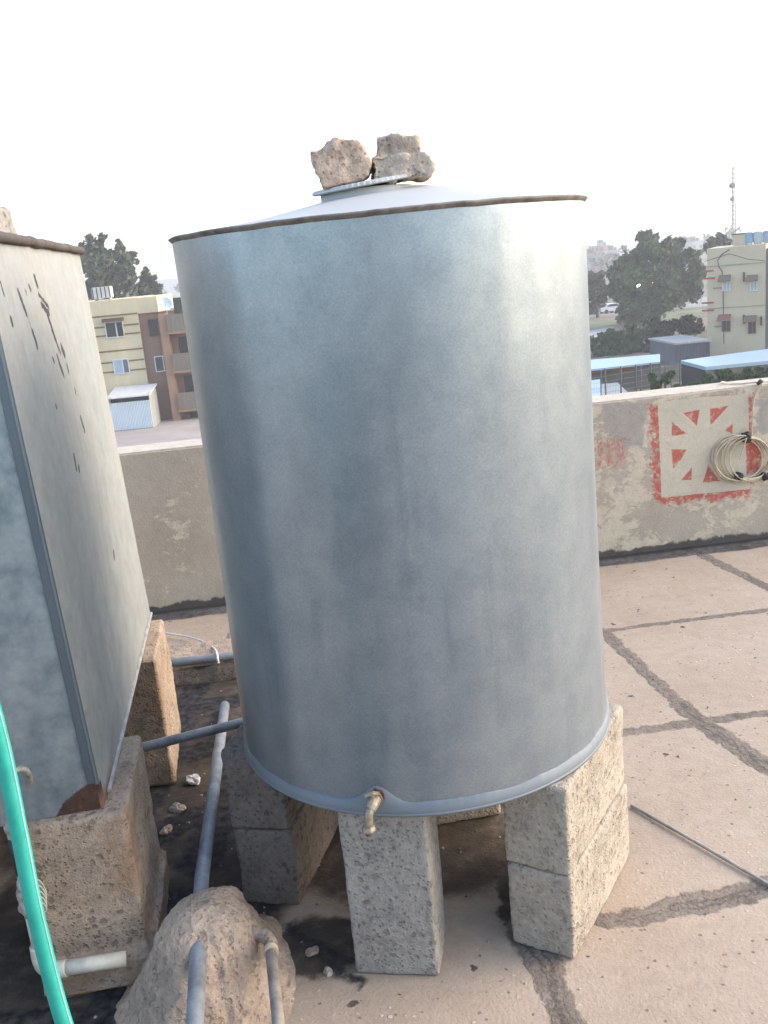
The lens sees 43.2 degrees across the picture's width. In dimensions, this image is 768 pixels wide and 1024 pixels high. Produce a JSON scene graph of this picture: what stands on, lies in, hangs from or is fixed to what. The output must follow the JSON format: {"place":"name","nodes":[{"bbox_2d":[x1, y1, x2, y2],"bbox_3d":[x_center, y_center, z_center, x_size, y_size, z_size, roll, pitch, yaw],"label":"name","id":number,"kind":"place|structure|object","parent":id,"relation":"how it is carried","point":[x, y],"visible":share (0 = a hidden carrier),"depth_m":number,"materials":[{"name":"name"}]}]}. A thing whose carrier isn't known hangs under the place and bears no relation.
{"place":"outdoors","nodes":[
{"label":"outdoors","id":0,"kind":"place"},
{"bbox_2d":[114,417,200,446],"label":"street","id":1,"kind":"structure","parent":0,"point":[171,430],"depth_m":71.29,"materials":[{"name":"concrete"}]},
{"bbox_2d":[108,383,160,430],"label":"metal shed","id":2,"kind":"structure","parent":1,"relation":"on","point":[132,407],"depth_m":74.21,"materials":[{"name":"white metal"}]},
{"bbox_2d":[0,0,767,281],"label":"sky","id":3,"kind":"structure","parent":0,"point":[145,124],"materials":[{"name":"white"}]},
{"bbox_2d":[100,235,731,298],"bbox_3d":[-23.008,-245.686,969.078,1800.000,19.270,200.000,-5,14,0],"label":"hills","id":4,"kind":"structure","parent":0,"point":[169,284],"depth_m":913.57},
{"bbox_2d":[172,231,763,391],"bbox_3d":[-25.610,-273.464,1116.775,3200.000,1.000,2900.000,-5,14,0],"label":"ground","id":5,"kind":"structure","parent":0,"point":[703,334],"depth_m":124.35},
{"bbox_2d":[78,232,139,299],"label":"tall tree","id":6,"kind":"object","parent":5,"relation":"on","point":[101,267],"visible":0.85,"depth_m":112.49,"materials":[{"name":"green plant"}]},
{"bbox_2d":[89,293,197,420],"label":"block of flats","id":7,"kind":"structure","parent":5,"relation":"on","point":[141,340],"depth_m":76.42,"materials":[{"name":"beige paint"}]},
{"bbox_2d":[91,286,113,300],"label":"roof tank","id":8,"kind":"object","parent":7,"relation":"on","point":[102,292],"visible":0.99,"depth_m":76.31,"materials":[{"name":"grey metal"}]},
{"bbox_2d":[101,317,124,337],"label":"window","id":9,"kind":"structure","parent":7,"relation":"in","point":[114,328],"depth_m":75.85,"materials":[{"name":"grey glass"}]},
{"bbox_2d":[112,358,129,374],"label":"window","id":10,"kind":"structure","parent":7,"relation":"in","point":[121,366],"depth_m":76.62,"materials":[{"name":"blue glass"}]},
{"bbox_2d":[147,318,160,335],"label":"window","id":11,"kind":"structure","parent":7,"relation":"in","point":[153,324],"depth_m":76.33,"materials":[{"name":"grey glass"}]},
{"bbox_2d":[154,356,165,371],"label":"window","id":12,"kind":"structure","parent":7,"relation":"in","point":[159,361],"depth_m":77.05,"materials":[{"name":"grey glass"}]},
{"bbox_2d":[159,297,172,314],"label":"satellite dish","id":13,"kind":"object","parent":7,"relation":"attached to","point":[166,303],"visible":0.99,"depth_m":75.18,"materials":[{"name":"paint"}]},
{"bbox_2d":[190,411,197,416],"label":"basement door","id":14,"kind":"structure","parent":7,"relation":"in","point":[192,413],"depth_m":78.15,"materials":[{"name":"grey metal"}]},
{"bbox_2d":[135,266,163,295],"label":"tall tree","id":15,"kind":"object","parent":5,"relation":"on","point":[147,284],"visible":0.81,"depth_m":116.75,"materials":[{"name":"green plant"}]},
{"bbox_2d":[89,227,763,300],"bbox_3d":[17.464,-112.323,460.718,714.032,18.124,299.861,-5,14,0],"label":"treeline","id":16,"kind":"object","parent":5,"relation":"on","point":[604,261],"visible":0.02,"depth_m":401.79,"materials":[{"name":"green plant"}]},
{"bbox_2d":[591,379,600,395],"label":"sheet shed","id":17,"kind":"structure","parent":5,"relation":"on","point":[595,387],"depth_m":58.24,"materials":[{"name":"metal"}]},
{"bbox_2d":[588,270,607,317],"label":"broadleaf tree","id":18,"kind":"object","parent":5,"relation":"on","point":[597,285],"visible":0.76,"depth_m":140.35,"materials":[{"name":"green plant"}]},
{"bbox_2d":[602,382,626,394],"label":"sheet shed","id":19,"kind":"structure","parent":5,"relation":"on","point":[613,388],"depth_m":62.13,"materials":[{"name":"white metal"}]},
{"bbox_2d":[590,320,652,356],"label":"bush","id":20,"kind":"object","parent":5,"relation":"on","point":[630,337],"visible":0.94,"depth_m":93.55,"materials":[{"name":"green plant"}]},
{"bbox_2d":[591,354,661,394],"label":"lean to shelter","id":21,"kind":"object","parent":5,"relation":"on","point":[643,361],"visible":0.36,"depth_m":70.22,"materials":[{"name":"metal"}]},
{"bbox_2d":[591,366,638,372],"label":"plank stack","id":22,"kind":"object","parent":21,"relation":"attached to","point":[623,369],"depth_m":69.71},
{"bbox_2d":[591,360,680,394],"bbox_3d":[15.053,-7.132,57.898,6.963,3.570,0.088,-12,16,-25],"label":"wire fence","id":23,"kind":"object","parent":5,"relation":"on","point":[636,381],"visible":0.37,"depth_m":57.61,"materials":[{"name":"metal"}]},
{"bbox_2d":[589,309,706,328],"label":"grass verge","id":24,"kind":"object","parent":5,"relation":"on","point":[612,322],"depth_m":131.97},
{"bbox_2d":[702,231,732,253],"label":"roadside tree","id":25,"kind":"object","parent":24,"relation":"on","point":[720,239],"visible":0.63,"depth_m":130.75,"materials":[{"name":"green plant"}]},
{"bbox_2d":[604,228,706,323],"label":"broadleaf tree","id":26,"kind":"object","parent":5,"relation":"on","point":[671,284],"visible":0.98,"depth_m":121.82,"materials":[{"name":"green plant"}]},
{"bbox_2d":[647,370,694,389],"bbox_3d":[15.000,-5.401,50.771,2.432,4.024,1.228,-5,14,0],"label":"bush","id":27,"kind":"object","parent":5,"relation":"on","point":[665,378],"visible":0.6,"depth_m":50.12,"materials":[{"name":"green plant"}]},
{"bbox_2d":[661,365,680,381],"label":"yard wall","id":28,"kind":"structure","parent":5,"relation":"on","point":[674,367],"depth_m":72.73,"materials":[{"name":"grey concrete"}]},
{"bbox_2d":[642,314,704,352],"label":"bush","id":29,"kind":"object","parent":5,"relation":"on","point":[686,325],"visible":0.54,"depth_m":96.65,"materials":[{"name":"green plant"}]},
{"bbox_2d":[648,335,710,364],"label":"dark container","id":30,"kind":"object","parent":5,"relation":"on","point":[674,349],"visible":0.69,"depth_m":81.39,"materials":[{"name":"metal"}]},
{"bbox_2d":[681,349,767,385],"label":"blue shelter","id":31,"kind":"object","parent":5,"relation":"on","point":[692,370],"visible":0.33,"depth_m":62.08,"materials":[{"name":"metal"}]},
{"bbox_2d":[694,365,767,384],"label":"bush","id":32,"kind":"object","parent":5,"relation":"on","point":[727,374],"visible":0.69,"depth_m":51.22,"materials":[{"name":"green plant"}]},
{"bbox_2d":[587,249,602,269],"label":"distant building","id":33,"kind":"structure","parent":0,"point":[596,256],"depth_m":350.42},
{"bbox_2d":[588,240,609,266],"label":"distant building","id":34,"kind":"structure","parent":0,"point":[602,245],"depth_m":419.27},
{"bbox_2d":[592,264,607,278],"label":"distant building","id":35,"kind":"structure","parent":0,"point":[595,268],"depth_m":285.62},
{"bbox_2d":[590,327,613,336],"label":"lane","id":36,"kind":"structure","parent":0,"point":[594,332],"depth_m":120.23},
{"bbox_2d":[605,259,615,270],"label":"distant building","id":37,"kind":"structure","parent":0,"point":[611,263],"depth_m":298.12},
{"bbox_2d":[604,245,618,265],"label":"distant building","id":38,"kind":"structure","parent":0,"point":[611,248],"depth_m":410.33,"materials":[{"name":"grey concrete"}]},
{"bbox_2d":[589,297,706,316],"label":"road","id":39,"kind":"structure","parent":0,"point":[703,299],"depth_m":148.29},
{"bbox_2d":[591,304,613,314],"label":"parked car","id":40,"kind":"object","parent":39,"relation":"on","point":[601,306],"visible":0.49,"depth_m":148.13,"materials":[{"name":"white paint"}]},
{"bbox_2d":[599,303,618,313],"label":"parked car","id":41,"kind":"object","parent":39,"relation":"on","point":[609,307],"visible":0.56,"depth_m":147.77,"materials":[{"name":"white paint"}]},
{"bbox_2d":[699,159,735,304],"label":"radio mast","id":42,"kind":"object","parent":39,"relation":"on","point":[732,185],"visible":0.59,"depth_m":144.13,"materials":[{"name":"grey metal"}]},
{"bbox_2d":[682,237,692,249],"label":"distant building","id":43,"kind":"structure","parent":0,"point":[688,244],"depth_m":417.87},
{"bbox_2d":[688,236,702,256],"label":"distant building","id":44,"kind":"structure","parent":0,"point":[697,244],"depth_m":437.57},
{"bbox_2d":[701,242,767,355],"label":"cream house","id":45,"kind":"structure","parent":0,"point":[737,299],"depth_m":82.81,"materials":[{"name":"beige paint"}]},
{"bbox_2d":[717,274,730,290],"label":"window","id":46,"kind":"structure","parent":45,"relation":"in","point":[725,279],"depth_m":82.64,"materials":[{"name":"blue glass"}]},
{"bbox_2d":[717,314,730,331],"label":"window","id":47,"kind":"structure","parent":45,"relation":"in","point":[726,318],"depth_m":83.49,"materials":[{"name":"grey glass"}]},
{"bbox_2d":[732,232,748,245],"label":"stair hut","id":48,"kind":"object","parent":45,"relation":"on","point":[738,239],"visible":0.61,"depth_m":84.46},
{"bbox_2d":[745,232,752,245],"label":"roof tank","id":49,"kind":"object","parent":45,"relation":"on","point":[748,237],"visible":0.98,"depth_m":82.15,"materials":[{"name":"blue plastic"}]},
{"bbox_2d":[743,315,756,333],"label":"window","id":50,"kind":"structure","parent":45,"relation":"in","point":[751,319],"depth_m":82.76,"materials":[{"name":"grey glass"}]},
{"bbox_2d":[745,274,757,290],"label":"window","id":51,"kind":"structure","parent":45,"relation":"in","point":[753,279],"depth_m":81.82,"materials":[{"name":"blue glass"}]},
{"bbox_2d":[753,231,762,244],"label":"roof tank","id":52,"kind":"object","parent":45,"relation":"on","point":[757,237],"visible":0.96,"depth_m":82.17,"materials":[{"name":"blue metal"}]},
{"bbox_2d":[763,231,767,243],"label":"roof tank","id":53,"kind":"object","parent":45,"relation":"on","point":[765,236],"visible":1,"depth_m":82.09,"materials":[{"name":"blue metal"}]},
{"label":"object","id":54,"kind":"structure","parent":0,"visible":0},
{"bbox_2d":[0,537,767,1023],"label":"rooftop floor","id":55,"kind":"structure","parent":54,"relation":"on","point":[658,947],"depth_m":2.35,"materials":[{"name":"beige concrete"}]},
{"bbox_2d":[0,703,73,1023],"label":"garden hose","id":56,"kind":"object","parent":55,"relation":"on","point":[30,892],"visible":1,"depth_m":1.26,"materials":[{"name":"teal rubber"}]},
{"bbox_2d":[27,735,169,997],"bbox_3d":[-0.640,0.778,2.186,0.246,0.410,0.406,-7,14,-7],"label":"concrete block","id":57,"kind":"object","parent":55,"relation":"on","point":[103,875],"depth_m":2.03,"materials":[{"name":"grey concrete"}]},
{"bbox_2d":[124,619,180,786],"bbox_3d":[-0.753,0.585,2.983,0.194,0.408,0.357,-7,14,-7],"label":"concrete block","id":58,"kind":"object","parent":55,"relation":"on","point":[153,713],"depth_m":2.85,"materials":[{"name":"beige concrete"}]},
{"bbox_2d":[159,824,171,834],"bbox_3d":[-0.591,0.864,2.633,0.025,0.029,0.043,4,17,32],"label":"mortar crumb","id":59,"kind":"object","parent":55,"relation":"on","point":[167,829],"visible":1,"depth_m":2.62,"materials":[{"name":"beige concrete"}]},
{"bbox_2d":[169,802,185,812],"bbox_3d":[-0.582,0.836,2.737,0.042,0.027,0.037,4,17,32],"label":"mortar crumb","id":60,"kind":"object","parent":55,"relation":"on","point":[176,807],"visible":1,"depth_m":2.73,"materials":[{"name":"beige concrete"}]},
{"bbox_2d":[165,632,218,663],"bbox_3d":[-0.762,0.501,3.855,0.099,0.103,0.739,-14,17,-31],"label":"thin cable","id":61,"kind":"object","parent":55,"relation":"on","point":[215,650],"visible":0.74,"depth_m":3.95,"materials":[{"name":"white plastic"}]},
{"bbox_2d":[142,718,242,751],"bbox_3d":[-0.399,0.585,2.690,0.796,0.102,0.027,-8,15,-8],"label":"water pipe","id":62,"kind":"object","parent":55,"relation":"on","point":[194,734],"visible":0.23,"depth_m":2.66,"materials":[{"name":"grey metal"}]},
{"bbox_2d":[186,774,199,784],"bbox_3d":[-0.564,0.790,2.874,0.044,0.032,0.049,-5,14,0],"label":"crumpled scrap","id":63,"kind":"object","parent":55,"relation":"on","point":[193,779],"visible":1,"depth_m":2.86,"materials":[{"name":"white paper"}]},
{"bbox_2d":[168,638,236,685],"bbox_3d":[-0.570,0.556,3.692,0.812,0.091,0.254,-7,14,-5],"label":"cement ledge","id":64,"kind":"object","parent":55,"relation":"on","point":[185,675],"visible":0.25,"depth_m":3.58,"materials":[{"name":"concrete"}]},
{"bbox_2d":[171,652,233,666],"bbox_3d":[-0.552,0.529,3.564,1.088,0.046,0.030,-5,14,0],"label":"water pipe","id":65,"kind":"object","parent":64,"relation":"on","point":[199,659],"visible":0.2,"depth_m":3.55,"materials":[{"name":"grey plastic"}]},
{"bbox_2d":[114,885,295,1023],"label":"mortar mound","id":66,"kind":"object","parent":55,"relation":"on","point":[220,921],"visible":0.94,"depth_m":1.94,"materials":[{"name":"grey concrete"}]},
{"bbox_2d":[251,924,284,1023],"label":"elbow pipe","id":67,"kind":"object","parent":66,"relation":"attached to","point":[266,938],"visible":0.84,"depth_m":1.88,"materials":[{"name":"grey plastic"}]},
{"bbox_2d":[186,701,229,1023],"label":"water pipe","id":68,"kind":"object","parent":55,"relation":"on","point":[195,1008],"visible":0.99,"depth_m":2.18,"materials":[{"name":"grey metal"}]},
{"bbox_2d":[234,803,338,904],"bbox_3d":[-0.227,0.778,2.449,0.148,0.202,0.406,-2,15,14],"label":"concrete block","id":69,"kind":"object","parent":55,"relation":"on","point":[279,866],"depth_m":2.27,"materials":[{"name":"grey concrete"}]},
{"bbox_2d":[221,723,302,828],"bbox_3d":[-0.253,0.586,2.403,0.148,0.203,0.405,-2,15,13],"label":"concrete block","id":70,"kind":"object","parent":69,"relation":"on","point":[255,800],"depth_m":2.22,"materials":[{"name":"grey concrete"}]},
{"bbox_2d":[305,946,318,956],"bbox_3d":[-0.155,0.958,2.112,0.032,0.020,0.025,-13,16,-26],"label":"mortar crumb","id":71,"kind":"object","parent":55,"relation":"on","point":[312,951],"visible":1,"depth_m":2.11,"materials":[{"name":"grey concrete"}]},
{"bbox_2d":[323,966,332,976],"bbox_3d":[-0.119,0.970,2.049,0.020,0.015,0.026,-5,14,0],"label":"mortar crumb","id":72,"kind":"object","parent":55,"relation":"on","point":[327,971],"visible":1,"depth_m":2.04,"materials":[{"name":"beige concrete"}]},
{"bbox_2d":[338,812,445,974],"bbox_3d":[0.022,0.756,2.045,0.183,0.402,0.156,-3,15,10],"label":"concrete block","id":73,"kind":"object","parent":55,"relation":"on","point":[393,872],"depth_m":1.98,"materials":[{"name":"grey concrete"}]},
{"bbox_2d":[93,556,767,1018],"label":"floor grit","id":74,"kind":"object","parent":55,"relation":"on","point":[441,848],"visible":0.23,"depth_m":2.44,"materials":[{"name":"stone"}]},
{"bbox_2d":[118,377,767,611],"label":"parapet wall","id":75,"kind":"structure","parent":55,"relation":"on","point":[661,484],"depth_m":4.47,"materials":[{"name":"paint"}]},
{"bbox_2d":[711,379,767,481],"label":"cable coil","id":76,"kind":"object","parent":75,"relation":"hanging from","point":[746,437],"visible":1,"depth_m":4.51,"materials":[{"name":"beige rubber"}]},
{"bbox_2d":[436,804,500,824],"bbox_3d":[0.187,0.604,2.574,0.196,0.402,0.155,-7,15,-8],"label":"concrete block","id":77,"kind":"object","parent":55,"relation":"on","point":[468,815],"depth_m":2.55,"materials":[{"name":"grey concrete"}]},
{"bbox_2d":[508,783,628,958],"bbox_3d":[0.426,0.783,2.191,0.147,0.203,0.403,3,17,30],"label":"concrete block","id":78,"kind":"object","parent":55,"relation":"on","point":[553,912],"depth_m":2.04,"materials":[{"name":"grey concrete"}]},
{"bbox_2d":[503,703,623,874],"bbox_3d":[0.404,0.591,2.144,0.147,0.203,0.404,3,17,30],"label":"concrete block","id":79,"kind":"object","parent":78,"relation":"on","point":[552,827],"depth_m":2.00,"materials":[{"name":"grey concrete"}]},
{"bbox_2d":[168,174,609,836],"bbox_3d":[0.038,-0.093,2.120,0.854,1.222,0.889,-6,15,0],"label":"water tank","id":80,"kind":"object","parent":79,"relation":"on","point":[392,386],"visible":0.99,"depth_m":1.78,"materials":[{"name":"silver metal"}]},
{"bbox_2d":[310,137,371,189],"bbox_3d":[-0.083,-0.687,1.918,0.122,0.099,0.117,-5,14,0],"label":"concrete chunk","id":81,"kind":"object","parent":80,"relation":"on","point":[336,161],"visible":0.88,"depth_m":1.87,"materials":[{"name":"grey concrete"}]},
{"bbox_2d":[371,133,435,185],"bbox_3d":[0.035,-0.697,1.923,0.127,0.101,0.121,-5,14,0],"label":"concrete chunk","id":82,"kind":"object","parent":80,"relation":"on","point":[397,153],"visible":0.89,"depth_m":1.88,"materials":[{"name":"grey concrete"}]},
{"bbox_2d":[630,804,767,885],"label":"steel rod","id":83,"kind":"object","parent":55,"relation":"on","point":[746,871],"visible":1,"depth_m":2.34,"materials":[{"name":"grey metal"}]},
{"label":"concrete block","id":84,"kind":"object","parent":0,"visible":0},
{"bbox_2d":[0,231,152,826],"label":"water tank","id":85,"kind":"object","parent":84,"relation":"on","point":[75,616],"visible":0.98,"depth_m":1.99,"materials":[{"name":"metal"}]},
{"bbox_2d":[0,207,16,233],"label":"concrete chunk","id":86,"kind":"object","parent":85,"relation":"on","point":[6,224],"visible":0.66,"depth_m":2.34,"materials":[{"name":"beige concrete"}]},
{"bbox_2d":[3,766,126,977],"bbox_3d":[-0.648,0.719,1.936,0.192,0.468,0.120,1,16,23],"label":"drain pipe","id":87,"kind":"object","parent":85,"relation":"attached to","point":[87,964],"visible":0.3,"depth_m":1.97,"materials":[{"name":"white plastic"}]}
]}

